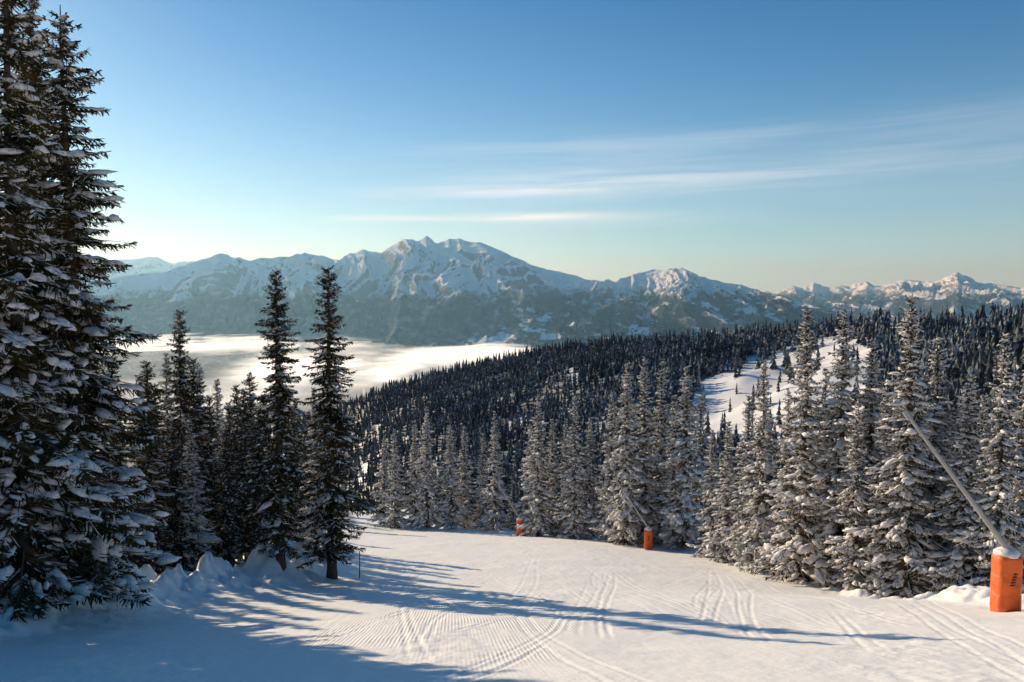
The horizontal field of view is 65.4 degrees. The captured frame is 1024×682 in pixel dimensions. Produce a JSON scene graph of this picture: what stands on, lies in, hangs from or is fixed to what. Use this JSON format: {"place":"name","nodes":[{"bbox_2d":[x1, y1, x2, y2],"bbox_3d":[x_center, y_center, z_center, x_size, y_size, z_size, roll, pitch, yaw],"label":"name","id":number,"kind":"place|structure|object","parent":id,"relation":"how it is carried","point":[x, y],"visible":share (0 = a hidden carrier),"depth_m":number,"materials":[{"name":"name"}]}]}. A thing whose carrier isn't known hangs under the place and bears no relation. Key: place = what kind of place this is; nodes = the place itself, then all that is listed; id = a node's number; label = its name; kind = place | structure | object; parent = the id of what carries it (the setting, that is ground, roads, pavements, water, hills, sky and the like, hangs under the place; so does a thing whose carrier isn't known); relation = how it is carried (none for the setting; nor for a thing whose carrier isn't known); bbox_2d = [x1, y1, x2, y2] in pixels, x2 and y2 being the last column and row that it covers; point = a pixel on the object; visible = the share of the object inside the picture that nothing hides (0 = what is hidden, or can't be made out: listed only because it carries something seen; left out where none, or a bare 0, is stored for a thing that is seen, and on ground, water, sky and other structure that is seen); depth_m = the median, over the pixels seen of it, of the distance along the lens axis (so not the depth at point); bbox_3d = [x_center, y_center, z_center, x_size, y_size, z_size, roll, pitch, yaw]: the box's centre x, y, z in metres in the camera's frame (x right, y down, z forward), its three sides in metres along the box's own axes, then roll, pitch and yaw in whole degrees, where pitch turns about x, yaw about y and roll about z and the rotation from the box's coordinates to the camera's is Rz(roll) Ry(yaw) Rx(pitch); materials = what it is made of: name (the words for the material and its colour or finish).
{"place":"outdoors","nodes":[
{"label":"outdoors","id":0,"kind":"place"},
{"bbox_2d":[79,257,195,277],"bbox_3d":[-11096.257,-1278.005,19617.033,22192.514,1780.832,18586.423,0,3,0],"label":"distant mountain range","id":1,"kind":"structure","parent":0,"point":[149,265],"depth_m":20740.23,"materials":[{"name":"white snow"}]},
{"bbox_2d":[96,334,524,405],"bbox_3d":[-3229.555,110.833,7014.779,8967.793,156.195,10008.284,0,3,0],"label":"valley fog sea","id":2,"kind":"structure","parent":0,"point":[405,365],"depth_m":6475.05,"materials":[{"name":"white"}]},
{"bbox_2d":[0,236,892,378],"bbox_3d":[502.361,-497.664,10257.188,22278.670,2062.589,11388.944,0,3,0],"label":"snowy mountain massif","id":3,"kind":"structure","parent":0,"point":[402,296],"depth_m":10340.47,"materials":[{"name":"grey stone"}]},
{"bbox_2d":[0,329,1023,681],"bbox_3d":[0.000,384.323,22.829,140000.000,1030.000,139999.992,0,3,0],"label":"snowy ground","id":4,"kind":"structure","parent":0,"point":[434,603],"depth_m":24.44,"materials":[{"name":"white snow"}]},
{"bbox_2d":[0,455,39,507],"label":"spruce tree","id":5,"kind":"object","parent":4,"relation":"on","point":[10,503],"visible":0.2,"depth_m":21.62,"materials":[{"name":"green plant"}]},
{"bbox_2d":[0,0,138,622],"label":"spruce tree","id":6,"kind":"object","parent":4,"relation":"on","point":[27,591],"visible":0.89,"depth_m":21.74,"materials":[{"name":"green plant"}]},
{"bbox_2d":[0,140,139,613],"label":"spruce tree","id":7,"kind":"object","parent":4,"relation":"on","point":[8,338],"visible":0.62,"depth_m":21.28,"materials":[{"name":"green plant"}]},
{"bbox_2d":[0,0,144,590],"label":"spruce tree","id":8,"kind":"object","parent":4,"relation":"on","point":[36,68],"visible":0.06,"depth_m":27.40,"materials":[{"name":"green plant"}]},
{"bbox_2d":[31,177,120,542],"bbox_3d":[-17.691,2.173,31.250,5.412,17.270,6.335,-3,4,-37],"label":"spruce tree","id":9,"kind":"object","parent":4,"relation":"on","point":[99,440],"depth_m":31.07,"materials":[{"name":"green plant"}]},
{"bbox_2d":[0,44,157,546],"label":"spruce tree","id":10,"kind":"object","parent":4,"relation":"on","point":[148,536],"visible":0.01,"depth_m":32.00,"materials":[{"name":"green plant"}]},
{"bbox_2d":[0,5,181,610],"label":"spruce tree","id":11,"kind":"object","parent":4,"relation":"on","point":[100,565],"visible":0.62,"depth_m":24.28,"materials":[{"name":"green plant"}]},
{"bbox_2d":[87,350,131,547],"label":"spruce tree","id":12,"kind":"object","parent":4,"relation":"on","point":[98,373],"visible":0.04,"depth_m":38.49,"materials":[{"name":"green plant"}]},
{"bbox_2d":[99,356,156,564],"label":"spruce tree","id":13,"kind":"object","parent":4,"relation":"on","point":[112,372],"visible":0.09,"depth_m":40.28,"materials":[{"name":"green plant"}]},
{"bbox_2d":[126,375,169,573],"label":"spruce tree","id":14,"kind":"object","parent":4,"relation":"on","point":[142,398],"visible":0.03,"depth_m":44.23,"materials":[{"name":"green plant"}]},
{"bbox_2d":[139,387,170,540],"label":"spruce tree","id":15,"kind":"object","parent":4,"relation":"on","point":[156,397],"visible":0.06,"depth_m":47.35,"materials":[{"name":"green plant"}]},
{"bbox_2d":[124,360,186,573],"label":"spruce tree","id":16,"kind":"object","parent":4,"relation":"on","point":[149,465],"visible":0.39,"depth_m":43.25,"materials":[{"name":"green plant"}]},
{"bbox_2d":[152,352,178,492],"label":"spruce tree","id":17,"kind":"object","parent":4,"relation":"on","point":[166,383],"visible":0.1,"depth_m":52.14,"materials":[{"name":"green plant"}]},
{"bbox_2d":[157,420,200,574],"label":"spruce tree","id":18,"kind":"object","parent":4,"relation":"on","point":[172,471],"visible":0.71,"depth_m":44.39,"materials":[{"name":"green plant"}]},
{"bbox_2d":[159,309,223,557],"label":"spruce tree","id":19,"kind":"object","parent":4,"relation":"on","point":[181,389],"visible":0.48,"depth_m":48.05,"materials":[{"name":"green plant"}]},
{"bbox_2d":[171,420,222,571],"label":"spruce tree","id":20,"kind":"object","parent":4,"relation":"on","point":[199,523],"visible":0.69,"depth_m":45.44,"materials":[{"name":"green plant"}]},
{"bbox_2d":[166,357,231,557],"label":"spruce tree","id":21,"kind":"object","parent":4,"relation":"on","point":[202,417],"visible":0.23,"depth_m":50.41,"materials":[{"name":"green plant"}]},
{"bbox_2d":[178,368,236,556],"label":"spruce tree","id":22,"kind":"object","parent":4,"relation":"on","point":[200,393],"visible":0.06,"depth_m":55.33,"materials":[{"name":"green plant"}]},
{"bbox_2d":[197,395,230,557],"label":"spruce tree","id":23,"kind":"object","parent":4,"relation":"on","point":[215,477],"visible":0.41,"depth_m":53.39,"materials":[{"name":"green plant"}]},
{"bbox_2d":[210,427,245,566],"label":"spruce tree","id":24,"kind":"object","parent":4,"relation":"on","point":[229,526],"visible":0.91,"depth_m":50.53,"materials":[{"name":"green plant"}]},
{"bbox_2d":[212,379,243,561],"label":"spruce tree","id":25,"kind":"object","parent":4,"relation":"on","point":[217,398],"visible":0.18,"depth_m":60.30,"materials":[{"name":"green plant"}]},
{"bbox_2d":[224,384,242,561],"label":"spruce tree","id":26,"kind":"object","parent":4,"relation":"on","point":[236,397],"visible":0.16,"depth_m":61.30,"materials":[{"name":"green plant"}]},
{"bbox_2d":[217,401,250,566],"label":"spruce tree","id":27,"kind":"object","parent":4,"relation":"on","point":[228,417],"visible":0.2,"depth_m":56.42,"materials":[{"name":"green plant"}]},
{"bbox_2d":[224,387,265,563],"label":"spruce tree","id":28,"kind":"object","parent":4,"relation":"on","point":[242,468],"visible":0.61,"depth_m":54.33,"materials":[{"name":"green plant"}]},
{"bbox_2d":[234,372,272,545],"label":"spruce tree","id":29,"kind":"object","parent":4,"relation":"on","point":[252,406],"visible":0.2,"depth_m":58.23,"materials":[{"name":"green plant"}]},
{"bbox_2d":[233,415,274,555],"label":"spruce tree","id":30,"kind":"object","parent":4,"relation":"on","point":[256,487],"visible":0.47,"depth_m":52.37,"materials":[{"name":"green plant"}]},
{"bbox_2d":[257,394,274,532],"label":"spruce tree","id":31,"kind":"object","parent":4,"relation":"on","point":[266,434],"visible":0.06,"depth_m":64.47,"materials":[{"name":"green plant"}]},
{"bbox_2d":[236,269,316,570],"bbox_3d":[-11.781,4.293,40.230,3.821,15.971,4.102,0,3,5],"label":"spruce tree","id":32,"kind":"object","parent":4,"relation":"on","point":[280,393],"visible":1,"depth_m":40.00,"materials":[{"name":"green plant"}]},
{"bbox_2d":[284,420,304,536],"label":"spruce tree","id":33,"kind":"object","parent":4,"relation":"on","point":[294,448],"visible":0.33,"depth_m":58.52,"materials":[{"name":"green plant"}]},
{"bbox_2d":[296,429,311,533],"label":"spruce tree","id":34,"kind":"object","parent":4,"relation":"on","point":[305,449],"visible":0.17,"depth_m":62.52,"materials":[{"name":"green plant"}]},
{"bbox_2d":[291,387,348,563],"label":"spruce tree","id":35,"kind":"object","parent":4,"relation":"on","point":[309,508],"visible":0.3,"depth_m":46.26,"materials":[{"name":"green plant"}]},
{"bbox_2d":[294,265,384,578],"bbox_3d":[-9.068,4.648,41.536,4.682,17.118,4.620,-3,5,-42],"label":"spruce tree","id":36,"kind":"object","parent":4,"relation":"on","point":[329,515],"visible":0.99,"depth_m":41.02,"materials":[{"name":"green plant"}]},
{"bbox_2d":[367,435,393,524],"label":"spruce tree","id":37,"kind":"object","parent":4,"relation":"on","point":[384,474],"visible":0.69,"depth_m":110.94,"materials":[{"name":"white plant"}]},
{"bbox_2d":[374,429,410,528],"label":"spruce tree","id":38,"kind":"object","parent":4,"relation":"on","point":[394,517],"visible":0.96,"depth_m":105.99,"materials":[{"name":"white plant"}]},
{"bbox_2d":[401,420,425,526],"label":"spruce tree","id":39,"kind":"object","parent":4,"relation":"on","point":[413,500],"visible":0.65,"depth_m":106.90,"materials":[{"name":"white plant"}]},
{"bbox_2d":[402,407,443,529],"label":"spruce tree","id":40,"kind":"object","parent":4,"relation":"on","point":[427,512],"visible":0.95,"depth_m":103.78,"materials":[{"name":"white plant"}]},
{"bbox_2d":[432,425,471,528],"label":"spruce tree","id":41,"kind":"object","parent":4,"relation":"on","point":[449,507],"visible":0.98,"depth_m":102.75,"materials":[{"name":"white plant"}]},
{"bbox_2d":[452,425,478,528],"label":"spruce tree","id":42,"kind":"object","parent":4,"relation":"on","point":[465,495],"visible":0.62,"depth_m":106.94,"materials":[{"name":"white plant"}]},
{"bbox_2d":[469,433,493,530],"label":"spruce tree","id":43,"kind":"object","parent":4,"relation":"on","point":[480,513],"visible":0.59,"depth_m":104.95,"materials":[{"name":"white plant"}]},
{"bbox_2d":[473,411,513,530],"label":"spruce tree","id":44,"kind":"object","parent":4,"relation":"on","point":[494,515],"visible":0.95,"depth_m":99.88,"materials":[{"name":"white plant"}]},
{"bbox_2d":[494,478,522,535],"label":"snowmaking lance","id":45,"kind":"object","parent":4,"relation":"on","point":[519,521],"visible":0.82,"depth_m":89.15,"materials":[{"name":"metal"}]},
{"bbox_2d":[511,426,544,529],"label":"spruce tree","id":46,"kind":"object","parent":4,"relation":"on","point":[522,502],"visible":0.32,"depth_m":99.82,"materials":[{"name":"white plant"}]},
{"bbox_2d":[508,394,560,536],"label":"spruce tree","id":47,"kind":"object","parent":4,"relation":"on","point":[535,526],"visible":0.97,"depth_m":88.55,"materials":[{"name":"white plant"}]},
{"bbox_2d":[543,419,561,535],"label":"spruce tree","id":48,"kind":"object","parent":4,"relation":"on","point":[552,454],"visible":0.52,"depth_m":90.69,"materials":[{"name":"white plant"}]},
{"bbox_2d":[545,419,580,537],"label":"spruce tree","id":49,"kind":"object","parent":4,"relation":"on","point":[562,527],"visible":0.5,"depth_m":88.70,"materials":[{"name":"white plant"}]},
{"bbox_2d":[554,395,594,539],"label":"spruce tree","id":50,"kind":"object","parent":4,"relation":"on","point":[572,482],"visible":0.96,"depth_m":84.64,"materials":[{"name":"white plant"}]},
{"bbox_2d":[136,300,1023,533],"bbox_3d":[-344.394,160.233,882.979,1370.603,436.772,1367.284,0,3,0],"label":"distant conifer forest","id":51,"kind":"object","parent":4,"relation":"on","point":[970,345],"visible":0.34,"depth_m":669.08,"materials":[{"name":"green plant"}]},
{"bbox_2d":[570,419,605,538],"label":"spruce tree","id":52,"kind":"object","parent":4,"relation":"on","point":[589,488],"visible":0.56,"depth_m":86.63,"materials":[{"name":"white plant"}]},
{"bbox_2d":[589,394,631,542],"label":"spruce tree","id":53,"kind":"object","parent":4,"relation":"on","point":[612,427],"visible":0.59,"depth_m":80.53,"materials":[{"name":"white plant"}]},
{"bbox_2d":[602,362,653,546],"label":"spruce tree","id":54,"kind":"object","parent":4,"relation":"on","point":[620,502],"visible":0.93,"depth_m":76.32,"materials":[{"name":"white plant"}]},
{"bbox_2d":[615,478,652,549],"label":"snowmaking lance","id":55,"kind":"object","parent":4,"relation":"on","point":[648,538],"visible":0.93,"depth_m":72.92,"materials":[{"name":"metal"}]},
{"bbox_2d":[615,359,668,545],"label":"spruce tree","id":56,"kind":"object","parent":4,"relation":"on","point":[645,466],"visible":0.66,"depth_m":78.28,"materials":[{"name":"green plant"}]},
{"bbox_2d":[270,347,1020,586],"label":"spruce forest","id":57,"kind":"object","parent":4,"relation":"on","point":[510,509],"visible":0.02,"depth_m":135.61,"materials":[{"name":"green plant"}]},
{"bbox_2d":[645,361,678,542],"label":"spruce tree","id":58,"kind":"object","parent":4,"relation":"on","point":[664,416],"visible":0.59,"depth_m":79.41,"materials":[{"name":"green plant"}]},
{"bbox_2d":[657,393,689,541],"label":"spruce tree","id":59,"kind":"object","parent":4,"relation":"on","point":[673,432],"visible":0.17,"depth_m":84.47,"materials":[{"name":"green plant"}]},
{"bbox_2d":[656,366,708,549],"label":"spruce tree","id":60,"kind":"object","parent":4,"relation":"on","point":[682,506],"visible":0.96,"depth_m":74.25,"materials":[{"name":"white plant"}]},
{"bbox_2d":[681,395,719,537],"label":"spruce tree","id":61,"kind":"object","parent":4,"relation":"on","point":[701,441],"visible":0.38,"depth_m":80.50,"materials":[{"name":"green plant"}]},
{"bbox_2d":[686,429,722,557],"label":"spruce tree","id":62,"kind":"object","parent":4,"relation":"on","point":[710,492],"visible":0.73,"depth_m":66.68,"materials":[{"name":"white plant"}]},
{"bbox_2d":[701,421,742,563],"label":"spruce tree","id":63,"kind":"object","parent":4,"relation":"on","point":[723,501],"visible":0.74,"depth_m":62.62,"materials":[{"name":"white plant"}]},
{"bbox_2d":[719,395,766,565],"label":"spruce tree","id":64,"kind":"object","parent":4,"relation":"on","point":[741,471],"visible":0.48,"depth_m":60.44,"materials":[{"name":"white plant"}]},
{"bbox_2d":[724,359,783,573],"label":"spruce tree","id":65,"kind":"object","parent":4,"relation":"on","point":[758,521],"visible":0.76,"depth_m":55.35,"materials":[{"name":"white plant"}]},
{"bbox_2d":[752,388,800,576],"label":"spruce tree","id":66,"kind":"object","parent":4,"relation":"on","point":[786,470],"visible":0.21,"depth_m":52.49,"materials":[{"name":"white plant"}]},
{"bbox_2d":[739,309,838,585],"bbox_3d":[17.413,6.792,48.839,6.261,17.517,6.311,3,4,39],"label":"spruce tree","id":67,"kind":"object","parent":4,"relation":"on","point":[799,543],"visible":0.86,"depth_m":48.11,"materials":[{"name":"white plant"}]},
{"bbox_2d":[782,368,837,577],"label":"spruce tree","id":68,"kind":"object","parent":4,"relation":"on","point":[825,396],"visible":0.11,"depth_m":50.22,"materials":[{"name":"green plant"}]},
{"bbox_2d":[790,308,875,586],"bbox_3d":[19.972,7.023,47.864,6.392,18.014,6.787,1,4,21],"label":"spruce tree","id":69,"kind":"object","parent":4,"relation":"on","point":[841,403],"visible":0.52,"depth_m":47.02,"materials":[{"name":"white plant"}]},
{"bbox_2d":[818,400,887,590],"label":"spruce tree","id":70,"kind":"object","parent":4,"relation":"on","point":[857,514],"visible":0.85,"depth_m":44.30,"materials":[{"name":"white plant"}]},
{"bbox_2d":[811,343,910,594],"bbox_3d":[20.431,7.929,46.316,6.001,15.747,6.372,2,4,36],"label":"spruce tree","id":71,"kind":"object","parent":4,"relation":"on","point":[871,397],"visible":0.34,"depth_m":46.12,"materials":[{"name":"green plant"}]},
{"bbox_2d":[841,387,908,597],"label":"spruce tree","id":72,"kind":"object","parent":4,"relation":"on","point":[875,584],"visible":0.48,"depth_m":43.33,"materials":[{"name":"green plant"}]},
{"bbox_2d":[842,292,957,597],"bbox_3d":[21.156,6.310,42.405,5.324,17.804,5.732,-2,4,-32],"label":"spruce tree","id":73,"kind":"object","parent":4,"relation":"on","point":[905,464],"visible":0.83,"depth_m":42.06,"materials":[{"name":"white plant"}]},
{"bbox_2d":[897,334,968,590],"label":"spruce tree","id":74,"kind":"object","parent":4,"relation":"on","point":[941,414],"visible":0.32,"depth_m":44.05,"materials":[{"name":"green plant"}]},
{"bbox_2d":[905,371,995,593],"bbox_3d":[23.025,8.481,40.643,5.404,14.013,5.033,2,4,24],"label":"spruce tree","id":75,"kind":"object","parent":4,"relation":"on","point":[954,571],"visible":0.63,"depth_m":40.19,"materials":[{"name":"green plant"}]},
{"bbox_2d":[931,407,975,590],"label":"spruce tree","id":76,"kind":"object","parent":4,"relation":"on","point":[952,427],"visible":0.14,"depth_m":43.32,"materials":[{"name":"green plant"}]},
{"bbox_2d":[902,409,1022,611],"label":"snowmaking lance","id":77,"kind":"object","parent":4,"relation":"on","point":[1006,580],"visible":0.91,"depth_m":25.31,"materials":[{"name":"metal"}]},
{"bbox_2d":[949,333,1023,592],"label":"spruce tree","id":78,"kind":"object","parent":4,"relation":"on","point":[1000,473],"visible":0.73,"depth_m":38.23,"materials":[{"name":"white plant"}]},
{"bbox_2d":[959,393,1014,585],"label":"spruce tree","id":79,"kind":"object","parent":4,"relation":"on","point":[985,399],"visible":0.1,"depth_m":45.24,"materials":[{"name":"green plant"}]},
{"bbox_2d":[990,354,1023,583],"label":"spruce tree","id":80,"kind":"object","parent":4,"relation":"on","point":[1020,424],"visible":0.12,"depth_m":46.35,"materials":[{"name":"green plant"}]},
{"bbox_2d":[1005,414,1023,593],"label":"spruce tree","id":81,"kind":"object","parent":4,"relation":"on","point":[1021,482],"visible":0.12,"depth_m":41.01,"materials":[{"name":"green plant"}]},
{"bbox_2d":[0,0,1023,292],"label":"sky","id":82,"kind":"structure","parent":0,"point":[772,146],"materials":[{"name":"blue"}]},
{"bbox_2d":[773,272,1023,322],"bbox_3d":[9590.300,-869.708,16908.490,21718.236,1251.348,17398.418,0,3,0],"label":"distant mountain range","id":83,"kind":"structure","parent":0,"point":[956,291],"depth_m":15716.31,"materials":[{"name":"white snow"}]}
]}

